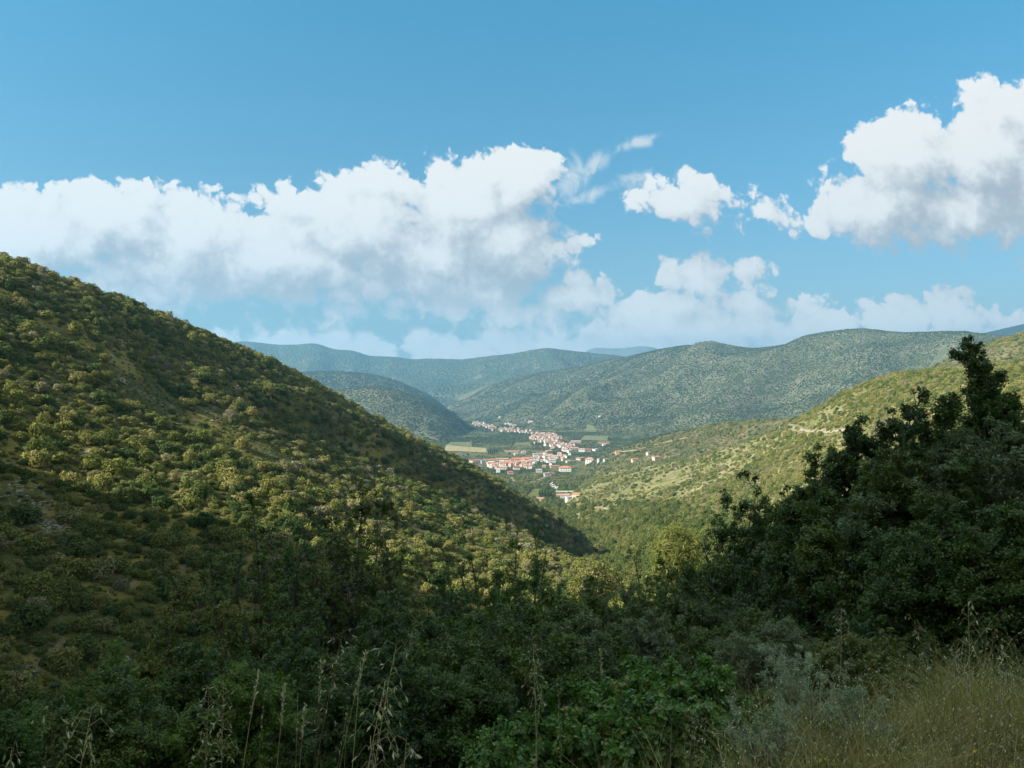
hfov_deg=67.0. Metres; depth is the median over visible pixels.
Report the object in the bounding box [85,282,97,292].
oak tree
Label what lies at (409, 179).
sky
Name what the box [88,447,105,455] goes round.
oak tree
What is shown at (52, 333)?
oak tree
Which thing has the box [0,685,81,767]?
shrub
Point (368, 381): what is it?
hill
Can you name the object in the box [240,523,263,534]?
oak tree
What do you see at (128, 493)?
oak tree
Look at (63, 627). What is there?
oak tree
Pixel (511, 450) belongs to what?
house
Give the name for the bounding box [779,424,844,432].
path
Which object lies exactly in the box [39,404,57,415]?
oak tree
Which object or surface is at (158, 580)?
oak tree
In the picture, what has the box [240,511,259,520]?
oak tree
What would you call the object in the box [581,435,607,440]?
field
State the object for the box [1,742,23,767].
grass stalk
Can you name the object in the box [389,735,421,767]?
grass stalk
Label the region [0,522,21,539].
oak tree
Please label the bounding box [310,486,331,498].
oak tree
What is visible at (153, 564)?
oak tree
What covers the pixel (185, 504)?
oak tree
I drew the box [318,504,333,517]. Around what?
oak tree
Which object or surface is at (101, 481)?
oak tree
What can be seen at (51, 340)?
oak tree
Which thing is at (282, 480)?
oak tree
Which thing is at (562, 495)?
house
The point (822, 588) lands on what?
shrub
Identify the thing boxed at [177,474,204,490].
oak tree
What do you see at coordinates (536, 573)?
tree
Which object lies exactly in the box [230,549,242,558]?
oak tree
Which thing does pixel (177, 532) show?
oak tree
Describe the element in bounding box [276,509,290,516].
oak tree
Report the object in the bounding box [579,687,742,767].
bramble bush
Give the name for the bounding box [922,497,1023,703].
shrub
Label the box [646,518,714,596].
oak tree
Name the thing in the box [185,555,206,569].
oak tree
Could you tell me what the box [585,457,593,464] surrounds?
house
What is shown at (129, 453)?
oak tree
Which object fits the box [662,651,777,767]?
bramble bush
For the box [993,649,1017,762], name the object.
grass stalk
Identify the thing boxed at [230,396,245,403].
oak tree
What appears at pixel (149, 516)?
oak tree
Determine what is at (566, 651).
shrub
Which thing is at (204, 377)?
oak tree
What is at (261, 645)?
shrub
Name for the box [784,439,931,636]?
oak tree
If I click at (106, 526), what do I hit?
oak tree
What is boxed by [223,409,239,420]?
oak tree
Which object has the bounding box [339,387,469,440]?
hill
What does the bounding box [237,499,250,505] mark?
oak tree
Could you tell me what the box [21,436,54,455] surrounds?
oak tree
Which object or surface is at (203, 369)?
oak tree
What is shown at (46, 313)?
oak tree
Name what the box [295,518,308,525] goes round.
oak tree
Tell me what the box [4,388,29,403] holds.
oak tree
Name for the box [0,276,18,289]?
oak tree
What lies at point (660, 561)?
shrub
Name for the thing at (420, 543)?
oak tree
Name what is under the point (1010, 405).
oak tree
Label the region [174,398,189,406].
oak tree
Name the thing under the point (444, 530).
oak tree
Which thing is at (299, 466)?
oak tree
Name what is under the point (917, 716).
grass stalk
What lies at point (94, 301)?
oak tree
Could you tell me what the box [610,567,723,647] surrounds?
tree
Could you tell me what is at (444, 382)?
range
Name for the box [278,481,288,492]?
oak tree
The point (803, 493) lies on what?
oak tree
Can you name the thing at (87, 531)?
oak tree
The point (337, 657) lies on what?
grass stalk
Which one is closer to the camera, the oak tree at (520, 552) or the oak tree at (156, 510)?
the oak tree at (156, 510)
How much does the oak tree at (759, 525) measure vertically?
6.200 m
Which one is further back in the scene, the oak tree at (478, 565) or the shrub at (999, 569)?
the oak tree at (478, 565)
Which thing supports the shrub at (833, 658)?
on the ground
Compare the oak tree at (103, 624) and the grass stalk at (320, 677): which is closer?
the grass stalk at (320, 677)
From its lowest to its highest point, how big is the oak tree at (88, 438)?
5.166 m
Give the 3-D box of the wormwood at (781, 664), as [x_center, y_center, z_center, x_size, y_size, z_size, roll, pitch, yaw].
[1.415,1.720,3.635,0.526,0.956,0.552,0,0,0]
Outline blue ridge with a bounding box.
[986,324,1023,335]
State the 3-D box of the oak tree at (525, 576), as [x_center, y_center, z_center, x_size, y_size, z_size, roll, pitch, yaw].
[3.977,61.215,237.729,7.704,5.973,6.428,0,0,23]
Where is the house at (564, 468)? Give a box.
[558,466,571,471]
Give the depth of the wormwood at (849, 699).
3.38 m
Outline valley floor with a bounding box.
[77,414,655,700]
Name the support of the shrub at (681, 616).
on the ground
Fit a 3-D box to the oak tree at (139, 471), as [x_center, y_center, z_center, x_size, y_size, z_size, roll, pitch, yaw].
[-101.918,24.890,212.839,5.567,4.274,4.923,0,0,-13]
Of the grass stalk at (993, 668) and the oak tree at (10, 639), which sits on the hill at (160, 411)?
the oak tree at (10, 639)
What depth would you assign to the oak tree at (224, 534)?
184.24 m
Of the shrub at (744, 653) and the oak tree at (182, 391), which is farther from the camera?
the oak tree at (182, 391)
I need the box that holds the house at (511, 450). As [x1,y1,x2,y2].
[504,450,519,451]
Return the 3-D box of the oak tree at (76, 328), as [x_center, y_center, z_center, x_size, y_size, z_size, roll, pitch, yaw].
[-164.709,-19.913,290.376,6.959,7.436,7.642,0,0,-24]
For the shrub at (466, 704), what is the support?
on the ground
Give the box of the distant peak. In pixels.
[586,346,656,356]
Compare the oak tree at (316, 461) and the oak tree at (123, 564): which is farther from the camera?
the oak tree at (316, 461)
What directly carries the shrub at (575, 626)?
on the ground
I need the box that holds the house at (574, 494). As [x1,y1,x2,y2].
[572,492,579,498]
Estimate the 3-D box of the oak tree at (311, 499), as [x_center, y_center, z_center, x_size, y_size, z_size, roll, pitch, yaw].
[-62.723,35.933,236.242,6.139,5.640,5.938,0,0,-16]
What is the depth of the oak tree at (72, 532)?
168.39 m
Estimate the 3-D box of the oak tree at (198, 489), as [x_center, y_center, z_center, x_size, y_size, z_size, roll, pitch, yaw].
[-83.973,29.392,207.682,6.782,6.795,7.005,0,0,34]
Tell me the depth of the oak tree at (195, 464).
228.88 m
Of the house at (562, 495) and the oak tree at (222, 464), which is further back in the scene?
the house at (562, 495)
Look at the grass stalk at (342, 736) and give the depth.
2.14 m
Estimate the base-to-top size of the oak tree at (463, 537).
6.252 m
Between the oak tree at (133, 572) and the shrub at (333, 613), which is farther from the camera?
the oak tree at (133, 572)
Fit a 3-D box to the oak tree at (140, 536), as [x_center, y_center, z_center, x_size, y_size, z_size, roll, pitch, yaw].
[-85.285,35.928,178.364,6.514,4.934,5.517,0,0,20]
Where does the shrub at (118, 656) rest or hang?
on the ground
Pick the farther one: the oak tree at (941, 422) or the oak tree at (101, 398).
the oak tree at (101, 398)
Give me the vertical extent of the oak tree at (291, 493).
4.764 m
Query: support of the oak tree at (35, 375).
on the hill at (160, 411)
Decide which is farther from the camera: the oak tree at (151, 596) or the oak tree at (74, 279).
the oak tree at (74, 279)
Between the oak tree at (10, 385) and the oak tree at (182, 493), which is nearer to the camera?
the oak tree at (182, 493)
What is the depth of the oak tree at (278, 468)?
257.11 m
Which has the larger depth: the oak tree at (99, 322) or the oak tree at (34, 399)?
the oak tree at (99, 322)
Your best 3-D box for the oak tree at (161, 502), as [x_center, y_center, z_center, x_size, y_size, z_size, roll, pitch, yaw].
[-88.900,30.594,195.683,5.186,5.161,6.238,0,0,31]
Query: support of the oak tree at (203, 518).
on the hill at (160, 411)
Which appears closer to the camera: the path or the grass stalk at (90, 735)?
the grass stalk at (90, 735)
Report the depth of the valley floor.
2389.19 m
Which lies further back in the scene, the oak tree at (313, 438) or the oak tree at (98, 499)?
the oak tree at (313, 438)
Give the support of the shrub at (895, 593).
on the ground
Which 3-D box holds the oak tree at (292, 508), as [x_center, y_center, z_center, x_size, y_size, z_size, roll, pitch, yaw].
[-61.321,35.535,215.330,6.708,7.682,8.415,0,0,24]
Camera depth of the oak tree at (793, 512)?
12.73 m
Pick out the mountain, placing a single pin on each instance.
(941, 356)
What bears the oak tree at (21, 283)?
on the hill at (160, 411)
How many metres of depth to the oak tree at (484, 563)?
242.39 m
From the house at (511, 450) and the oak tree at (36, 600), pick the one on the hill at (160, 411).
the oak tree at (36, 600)
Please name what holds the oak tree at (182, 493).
on the hill at (160, 411)
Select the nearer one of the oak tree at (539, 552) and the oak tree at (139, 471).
the oak tree at (139, 471)
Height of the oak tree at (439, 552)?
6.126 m
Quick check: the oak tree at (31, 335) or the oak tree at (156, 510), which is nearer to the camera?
the oak tree at (156, 510)
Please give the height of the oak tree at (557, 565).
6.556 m
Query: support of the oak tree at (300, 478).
on the hill at (160, 411)
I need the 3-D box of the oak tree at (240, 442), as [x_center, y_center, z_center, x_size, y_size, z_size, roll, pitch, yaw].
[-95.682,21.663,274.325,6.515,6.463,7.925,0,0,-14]
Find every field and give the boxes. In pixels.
[445,445,486,451]
[446,442,471,446]
[515,442,531,445]
[527,488,541,496]
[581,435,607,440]
[584,425,596,431]
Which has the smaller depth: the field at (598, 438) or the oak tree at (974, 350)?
the oak tree at (974, 350)
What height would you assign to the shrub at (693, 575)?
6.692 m
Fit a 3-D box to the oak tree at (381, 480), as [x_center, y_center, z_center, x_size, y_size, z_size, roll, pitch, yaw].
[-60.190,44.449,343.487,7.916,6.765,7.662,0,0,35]
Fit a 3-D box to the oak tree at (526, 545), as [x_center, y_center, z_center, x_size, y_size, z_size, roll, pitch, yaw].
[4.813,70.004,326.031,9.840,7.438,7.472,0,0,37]
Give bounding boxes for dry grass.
[535,606,1023,767]
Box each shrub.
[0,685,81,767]
[15,679,77,724]
[29,660,206,767]
[54,636,181,725]
[133,578,246,711]
[146,638,232,728]
[159,661,320,767]
[196,491,301,671]
[217,496,334,687]
[222,608,363,713]
[271,642,449,767]
[277,478,403,679]
[287,635,519,731]
[301,512,366,681]
[343,622,452,681]
[344,532,421,651]
[345,571,464,702]
[397,581,473,653]
[398,648,519,767]
[409,575,645,663]
[413,574,643,725]
[443,584,532,668]
[456,529,522,613]
[484,600,614,687]
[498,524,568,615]
[532,646,599,686]
[560,620,597,650]
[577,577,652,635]
[598,607,677,682]
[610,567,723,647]
[612,576,753,676]
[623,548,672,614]
[629,595,655,619]
[633,614,719,680]
[645,591,721,643]
[655,469,761,598]
[657,603,849,752]
[668,528,733,598]
[672,487,743,605]
[678,541,771,639]
[689,581,757,632]
[712,614,828,758]
[735,519,878,644]
[793,627,933,739]
[807,500,1005,636]
[832,411,1023,549]
[841,421,972,514]
[844,519,990,685]
[862,657,974,727]
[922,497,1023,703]
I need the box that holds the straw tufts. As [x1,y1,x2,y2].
[239,710,712,767]
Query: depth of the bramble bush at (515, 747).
4.56 m
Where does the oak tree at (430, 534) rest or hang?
on the hill at (160, 411)
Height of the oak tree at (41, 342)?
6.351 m
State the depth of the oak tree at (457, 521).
326.23 m
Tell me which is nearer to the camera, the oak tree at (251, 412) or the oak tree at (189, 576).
the oak tree at (189, 576)
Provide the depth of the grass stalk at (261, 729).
2.26 m
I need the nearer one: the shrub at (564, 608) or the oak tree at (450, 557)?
the shrub at (564, 608)
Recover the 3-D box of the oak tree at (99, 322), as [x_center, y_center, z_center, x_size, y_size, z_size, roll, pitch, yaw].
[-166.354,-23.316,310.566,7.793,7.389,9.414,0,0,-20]
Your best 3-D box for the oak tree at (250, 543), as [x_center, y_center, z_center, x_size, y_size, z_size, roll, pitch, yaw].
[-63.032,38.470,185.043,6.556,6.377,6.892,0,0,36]
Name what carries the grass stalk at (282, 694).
on the ground
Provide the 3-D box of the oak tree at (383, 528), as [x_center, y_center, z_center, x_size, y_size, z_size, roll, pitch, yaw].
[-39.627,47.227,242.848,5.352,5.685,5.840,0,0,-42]
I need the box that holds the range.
[234,341,623,405]
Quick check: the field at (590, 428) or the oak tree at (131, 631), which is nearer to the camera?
the oak tree at (131, 631)
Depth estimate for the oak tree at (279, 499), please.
219.41 m
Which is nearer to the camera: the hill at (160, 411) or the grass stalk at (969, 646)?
the grass stalk at (969, 646)
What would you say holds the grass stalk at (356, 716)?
on the ground
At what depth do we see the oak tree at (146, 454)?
222.66 m
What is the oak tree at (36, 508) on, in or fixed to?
on the hill at (160, 411)
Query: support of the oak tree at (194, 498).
on the hill at (160, 411)
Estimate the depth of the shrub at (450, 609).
22.81 m
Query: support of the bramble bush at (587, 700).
on the ground
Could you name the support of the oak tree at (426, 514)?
on the hill at (160, 411)
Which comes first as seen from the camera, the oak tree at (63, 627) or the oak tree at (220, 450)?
the oak tree at (63, 627)
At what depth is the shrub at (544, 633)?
13.06 m
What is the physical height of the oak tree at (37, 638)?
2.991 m
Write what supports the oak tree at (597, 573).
on the hill at (160, 411)
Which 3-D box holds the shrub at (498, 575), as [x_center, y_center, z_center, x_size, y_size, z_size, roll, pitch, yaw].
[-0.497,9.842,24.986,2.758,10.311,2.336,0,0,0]
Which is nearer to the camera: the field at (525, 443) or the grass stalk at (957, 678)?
the grass stalk at (957, 678)
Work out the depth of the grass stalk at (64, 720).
2.02 m
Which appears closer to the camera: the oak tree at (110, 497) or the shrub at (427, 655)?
the shrub at (427, 655)
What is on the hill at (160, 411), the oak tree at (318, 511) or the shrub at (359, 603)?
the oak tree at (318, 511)
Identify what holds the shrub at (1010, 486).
on the ground
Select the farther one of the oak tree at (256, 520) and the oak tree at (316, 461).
the oak tree at (316, 461)
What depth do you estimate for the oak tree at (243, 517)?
195.75 m
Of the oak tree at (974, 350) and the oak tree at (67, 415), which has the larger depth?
the oak tree at (67, 415)
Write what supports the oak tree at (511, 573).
on the hill at (160, 411)
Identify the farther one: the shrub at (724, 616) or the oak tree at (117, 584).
the oak tree at (117, 584)
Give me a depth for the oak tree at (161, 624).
150.31 m
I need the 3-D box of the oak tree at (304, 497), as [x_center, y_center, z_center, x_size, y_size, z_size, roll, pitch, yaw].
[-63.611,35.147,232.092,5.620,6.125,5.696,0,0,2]
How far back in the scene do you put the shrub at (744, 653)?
8.16 m
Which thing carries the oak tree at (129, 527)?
on the hill at (160, 411)
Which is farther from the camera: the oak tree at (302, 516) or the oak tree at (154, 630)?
the oak tree at (302, 516)
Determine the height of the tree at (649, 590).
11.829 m
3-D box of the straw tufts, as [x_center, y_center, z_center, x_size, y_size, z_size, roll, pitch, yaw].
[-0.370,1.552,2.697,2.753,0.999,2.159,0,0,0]
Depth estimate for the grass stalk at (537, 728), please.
2.88 m
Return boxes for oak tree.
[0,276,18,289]
[0,380,22,392]
[0,409,19,424]
[0,463,17,473]
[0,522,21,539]
[0,619,24,638]
[0,635,16,646]
[1,593,25,611]
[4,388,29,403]
[7,302,25,312]
[8,399,25,409]
[8,574,24,587]
[11,277,26,286]
[11,662,42,681]
[16,572,58,597]
[17,320,37,333]
[17,594,51,612]
[19,448,51,467]
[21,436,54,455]
[23,331,40,339]
[25,633,48,645]
[26,394,43,404]
[26,421,57,438]
[27,369,40,378]
[27,571,43,577]
[28,337,48,347]
[32,381,49,391]
[32,506,42,515]
[33,560,49,571]
[37,310,54,318]
[38,591,65,611]
[39,333,61,344]
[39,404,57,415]
[39,563,63,577]
[44,646,83,676]
[45,530,62,539]
[46,439,64,450]
[46,552,69,566]
[48,451,71,463]
[49,331,62,340]
[52,420,75,431]
[52,479,71,488]
[52,622,71,633]
[54,409,78,422]
[54,508,80,522]
[55,430,76,441]
[56,534,80,549]
[58,406,71,412]
[58,470,83,483]
[58,576,84,594]
[62,340,82,351]
[62,631,99,660]
[64,529,84,541]
[64,539,95,558]
[64,588,94,612]
[65,321,83,334]
[68,276,81,284]
[68,371,88,381]
[70,525,96,539]
[70,613,96,632]
[73,480,94,491]
[75,510,97,526]
[77,432,99,444]
[78,458,97,470]
[81,296,101,305]
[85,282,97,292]
[85,472,113,491]
[85,487,103,498]
[86,642,103,655]
[87,329,104,341]
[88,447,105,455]
[89,391,111,404]
[90,317,108,329]
[90,496,108,504]
[93,617,113,633]
[94,519,124,535]
[94,592,113,604]
[95,429,116,445]
[98,538,112,549]
[99,369,113,380]
[100,457,128,475]
[100,492,121,505]
[101,603,123,616]
[103,510,116,519]
[109,557,131,574]
[111,485,139,504]
[111,499,127,510]
[112,578,130,590]
[116,415,138,427]
[118,610,135,623]
[119,426,137,434]
[119,619,146,640]
[120,447,140,458]
[120,508,137,519]
[122,523,137,533]
[122,567,141,578]
[123,399,141,410]
[125,458,145,467]
[125,542,142,553]
[126,434,150,448]
[129,528,153,543]
[131,466,149,475]
[134,471,158,484]
[137,447,156,463]
[139,486,166,502]
[140,510,156,522]
[141,429,154,434]
[141,480,159,488]
[142,411,160,422]
[143,505,159,515]
[143,546,170,563]
[143,589,157,602]
[148,525,179,549]
[149,495,172,508]
[149,559,164,571]
[150,416,168,429]
[150,626,165,639]
[151,576,166,585]
[153,439,182,453]
[154,612,190,632]
[156,526,181,541]
[160,604,179,616]
[161,453,177,462]
[163,557,178,568]
[166,431,182,440]
[168,469,182,480]
[172,385,190,397]
[172,488,190,497]
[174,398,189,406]
[174,497,193,510]
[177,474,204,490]
[177,536,197,548]
[177,543,202,561]
[177,573,196,585]
[180,469,203,480]
[181,432,200,444]
[181,449,198,461]
[182,493,203,505]
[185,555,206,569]
[187,511,215,528]
[188,460,200,469]
[189,480,211,498]
[192,371,211,381]
[194,443,211,451]
[195,367,208,373]
[195,427,210,443]
[199,464,213,473]
[202,448,218,457]
[204,524,218,536]
[208,525,239,544]
[209,554,228,564]
[211,445,226,457]
[213,442,227,449]
[214,456,236,465]
[215,458,236,469]
[216,466,241,479]
[219,479,240,490]
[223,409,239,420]
[224,473,244,484]
[227,484,244,495]
[229,385,241,394]
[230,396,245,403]
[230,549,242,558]
[231,490,255,502]
[233,436,251,448]
[234,459,248,468]
[234,531,259,551]
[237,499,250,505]
[237,515,249,523]
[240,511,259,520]
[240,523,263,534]
[244,405,257,417]
[246,518,261,525]
[250,487,266,497]
[253,459,271,473]
[258,477,279,492]
[258,522,278,534]
[260,528,295,550]
[269,461,285,474]
[269,495,284,503]
[274,475,291,484]
[274,478,287,485]
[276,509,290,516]
[277,459,294,472]
[277,517,305,535]
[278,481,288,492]
[281,490,297,496]
[281,497,303,516]
[282,512,294,520]
[291,460,306,470]
[292,427,305,435]
[292,477,307,485]
[293,433,307,441]
[294,484,312,495]
[295,512,310,521]
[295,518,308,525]
[296,491,309,503]
[300,505,311,515]
[306,493,316,504]
[307,433,319,440]
[308,506,320,515]
[309,458,321,466]
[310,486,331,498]
[314,493,328,505]
[316,454,330,464]
[318,474,328,482]
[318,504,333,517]
[324,499,343,513]
[327,482,343,493]
[340,461,353,470]
[346,499,363,509]
[354,493,367,503]
[361,490,374,501]
[369,477,387,486]
[381,526,394,535]
[392,535,406,542]
[395,507,408,512]
[403,539,419,548]
[412,537,428,547]
[415,509,431,519]
[415,545,435,557]
[418,536,432,545]
[422,505,435,512]
[423,533,434,538]
[428,535,442,547]
[433,548,445,559]
[437,526,453,535]
[444,552,456,562]
[449,516,464,527]
[453,532,465,541]
[459,559,477,572]
[473,558,488,566]
[473,559,481,568]
[482,533,497,544]
[489,544,504,552]
[491,559,507,567]
[501,571,513,581]
[514,549,526,554]
[517,542,532,550]
[517,549,535,561]
[517,557,534,568]
[521,573,533,584]
[533,550,544,555]
[539,560,551,570]
[542,548,557,554]
[551,561,562,570]
[567,560,621,601]
[570,560,584,569]
[572,556,586,561]
[585,560,604,565]
[594,562,609,570]
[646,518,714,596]
[708,488,775,606]
[735,483,797,570]
[743,479,848,637]
[748,441,852,589]
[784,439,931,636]
[814,403,930,510]
[848,396,1023,511]
[881,448,1003,562]
[900,385,1004,486]
[946,334,1022,439]
[957,355,1023,475]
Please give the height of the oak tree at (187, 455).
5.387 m
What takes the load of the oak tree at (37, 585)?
on the hill at (160, 411)
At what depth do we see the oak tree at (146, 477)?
207.68 m
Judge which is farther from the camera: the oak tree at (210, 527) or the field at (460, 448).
the field at (460, 448)
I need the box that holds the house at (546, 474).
[543,472,550,476]
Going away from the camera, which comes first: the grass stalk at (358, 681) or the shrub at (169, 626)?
the grass stalk at (358, 681)
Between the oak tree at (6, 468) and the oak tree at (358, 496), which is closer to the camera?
the oak tree at (6, 468)
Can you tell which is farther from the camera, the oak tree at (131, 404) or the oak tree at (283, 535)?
the oak tree at (131, 404)
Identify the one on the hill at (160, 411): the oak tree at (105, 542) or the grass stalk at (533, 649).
the oak tree at (105, 542)
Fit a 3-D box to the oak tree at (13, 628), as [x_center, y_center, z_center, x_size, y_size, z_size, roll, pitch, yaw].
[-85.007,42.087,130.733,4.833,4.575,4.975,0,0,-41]
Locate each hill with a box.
[0,267,589,695]
[303,371,454,413]
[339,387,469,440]
[564,372,1023,569]
[936,333,1023,367]
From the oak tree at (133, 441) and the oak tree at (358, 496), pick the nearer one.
the oak tree at (133, 441)
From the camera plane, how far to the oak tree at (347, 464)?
339.46 m
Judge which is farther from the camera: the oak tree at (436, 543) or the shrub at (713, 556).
the oak tree at (436, 543)
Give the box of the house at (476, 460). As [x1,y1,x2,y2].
[469,459,480,462]
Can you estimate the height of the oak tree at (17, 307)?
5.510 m
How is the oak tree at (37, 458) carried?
on the hill at (160, 411)
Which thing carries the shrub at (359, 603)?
on the ground
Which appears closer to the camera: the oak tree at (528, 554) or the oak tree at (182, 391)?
the oak tree at (528, 554)
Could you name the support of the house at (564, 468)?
on the valley floor
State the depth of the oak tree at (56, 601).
141.90 m
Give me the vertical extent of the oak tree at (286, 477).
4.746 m
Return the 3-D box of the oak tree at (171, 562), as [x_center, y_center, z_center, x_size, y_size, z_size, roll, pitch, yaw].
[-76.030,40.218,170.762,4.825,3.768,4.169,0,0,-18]
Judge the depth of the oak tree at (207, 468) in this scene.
228.17 m
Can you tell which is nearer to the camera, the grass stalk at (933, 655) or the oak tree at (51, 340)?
the grass stalk at (933, 655)
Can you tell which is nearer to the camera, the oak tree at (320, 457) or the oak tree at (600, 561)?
the oak tree at (600, 561)
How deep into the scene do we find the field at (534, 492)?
1366.39 m
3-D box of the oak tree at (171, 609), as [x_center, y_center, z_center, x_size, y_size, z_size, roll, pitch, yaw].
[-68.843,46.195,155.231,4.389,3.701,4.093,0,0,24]
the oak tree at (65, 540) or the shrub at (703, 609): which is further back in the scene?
the oak tree at (65, 540)
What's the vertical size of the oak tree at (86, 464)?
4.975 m
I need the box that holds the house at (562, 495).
[556,493,569,497]
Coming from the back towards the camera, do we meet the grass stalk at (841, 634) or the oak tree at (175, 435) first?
the oak tree at (175, 435)
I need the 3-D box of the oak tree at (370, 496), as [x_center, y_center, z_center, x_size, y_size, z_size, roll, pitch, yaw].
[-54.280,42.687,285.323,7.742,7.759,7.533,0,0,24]
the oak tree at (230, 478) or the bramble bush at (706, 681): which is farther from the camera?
the oak tree at (230, 478)
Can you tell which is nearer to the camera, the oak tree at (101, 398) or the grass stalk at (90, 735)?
the grass stalk at (90, 735)
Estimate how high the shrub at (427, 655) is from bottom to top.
3.473 m
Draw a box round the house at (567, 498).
[565,495,571,501]
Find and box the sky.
[0,0,1023,358]
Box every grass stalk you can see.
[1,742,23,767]
[29,691,81,767]
[56,703,113,767]
[190,684,225,765]
[210,681,241,767]
[243,669,259,766]
[258,691,265,767]
[276,683,286,767]
[295,697,298,767]
[299,703,306,767]
[307,627,356,766]
[314,659,324,766]
[337,707,348,767]
[339,649,367,767]
[349,640,408,767]
[352,660,361,767]
[368,680,401,767]
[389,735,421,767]
[521,644,546,767]
[535,690,541,767]
[557,685,561,767]
[599,649,603,767]
[831,608,850,741]
[905,616,962,743]
[913,691,920,755]
[945,649,970,755]
[950,598,990,746]
[972,625,1013,761]
[975,680,1023,767]
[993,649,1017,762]
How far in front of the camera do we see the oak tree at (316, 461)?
301.25 m
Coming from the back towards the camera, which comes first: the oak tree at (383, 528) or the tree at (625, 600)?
the oak tree at (383, 528)
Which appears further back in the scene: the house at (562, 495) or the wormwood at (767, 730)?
the house at (562, 495)
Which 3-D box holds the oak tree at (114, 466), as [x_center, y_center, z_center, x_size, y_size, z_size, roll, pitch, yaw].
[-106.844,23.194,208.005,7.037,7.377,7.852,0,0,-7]
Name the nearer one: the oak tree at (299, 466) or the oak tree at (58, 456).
the oak tree at (58, 456)
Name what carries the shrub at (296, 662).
on the ground
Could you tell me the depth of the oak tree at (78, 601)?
145.72 m
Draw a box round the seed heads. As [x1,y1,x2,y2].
[682,632,1023,767]
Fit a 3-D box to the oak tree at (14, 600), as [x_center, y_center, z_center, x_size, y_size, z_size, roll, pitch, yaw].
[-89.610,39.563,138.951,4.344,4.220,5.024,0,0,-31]
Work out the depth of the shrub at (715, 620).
14.14 m
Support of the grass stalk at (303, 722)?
on the ground
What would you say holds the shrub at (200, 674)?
on the ground
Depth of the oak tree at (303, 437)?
337.68 m
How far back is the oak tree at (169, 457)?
228.85 m
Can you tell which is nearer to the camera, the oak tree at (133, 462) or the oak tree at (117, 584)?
the oak tree at (117, 584)
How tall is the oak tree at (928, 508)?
3.944 m
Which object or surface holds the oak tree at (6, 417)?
on the hill at (160, 411)
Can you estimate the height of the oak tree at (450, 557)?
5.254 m
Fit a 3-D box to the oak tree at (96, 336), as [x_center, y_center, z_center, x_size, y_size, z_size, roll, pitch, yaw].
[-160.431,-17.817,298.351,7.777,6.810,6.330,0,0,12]
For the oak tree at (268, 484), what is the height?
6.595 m
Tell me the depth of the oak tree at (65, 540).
165.68 m
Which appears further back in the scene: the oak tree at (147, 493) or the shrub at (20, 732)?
the oak tree at (147, 493)
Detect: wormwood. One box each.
[722,692,807,767]
[756,644,865,755]
[811,669,899,761]
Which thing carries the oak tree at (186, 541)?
on the hill at (160, 411)
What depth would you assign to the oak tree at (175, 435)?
253.17 m
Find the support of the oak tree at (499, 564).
on the hill at (160, 411)
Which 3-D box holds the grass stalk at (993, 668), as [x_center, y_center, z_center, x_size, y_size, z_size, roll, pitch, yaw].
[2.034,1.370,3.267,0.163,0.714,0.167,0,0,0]
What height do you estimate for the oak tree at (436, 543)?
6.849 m
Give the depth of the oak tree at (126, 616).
148.29 m
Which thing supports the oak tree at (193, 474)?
on the hill at (160, 411)
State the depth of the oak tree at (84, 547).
163.36 m
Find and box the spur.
[588,419,794,475]
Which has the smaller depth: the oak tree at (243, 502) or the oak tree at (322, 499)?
the oak tree at (243, 502)
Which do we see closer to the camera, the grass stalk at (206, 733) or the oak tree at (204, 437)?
the grass stalk at (206, 733)
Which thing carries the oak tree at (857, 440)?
on the ground
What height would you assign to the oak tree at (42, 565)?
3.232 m
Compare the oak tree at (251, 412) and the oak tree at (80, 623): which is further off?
the oak tree at (251, 412)
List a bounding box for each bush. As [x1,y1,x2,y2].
[38,655,52,668]
[42,675,58,686]
[459,707,594,767]
[537,654,693,767]
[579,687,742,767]
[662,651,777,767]
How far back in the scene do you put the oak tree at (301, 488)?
244.22 m
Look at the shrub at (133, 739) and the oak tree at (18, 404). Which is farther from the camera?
the oak tree at (18, 404)
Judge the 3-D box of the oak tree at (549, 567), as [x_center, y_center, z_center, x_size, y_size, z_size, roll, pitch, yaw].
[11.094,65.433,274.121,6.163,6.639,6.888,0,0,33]
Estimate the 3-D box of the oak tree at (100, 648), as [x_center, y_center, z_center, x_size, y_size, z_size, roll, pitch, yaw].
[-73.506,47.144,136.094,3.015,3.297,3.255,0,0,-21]
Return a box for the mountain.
[446,329,1001,434]
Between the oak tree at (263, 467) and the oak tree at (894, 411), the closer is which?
the oak tree at (894, 411)

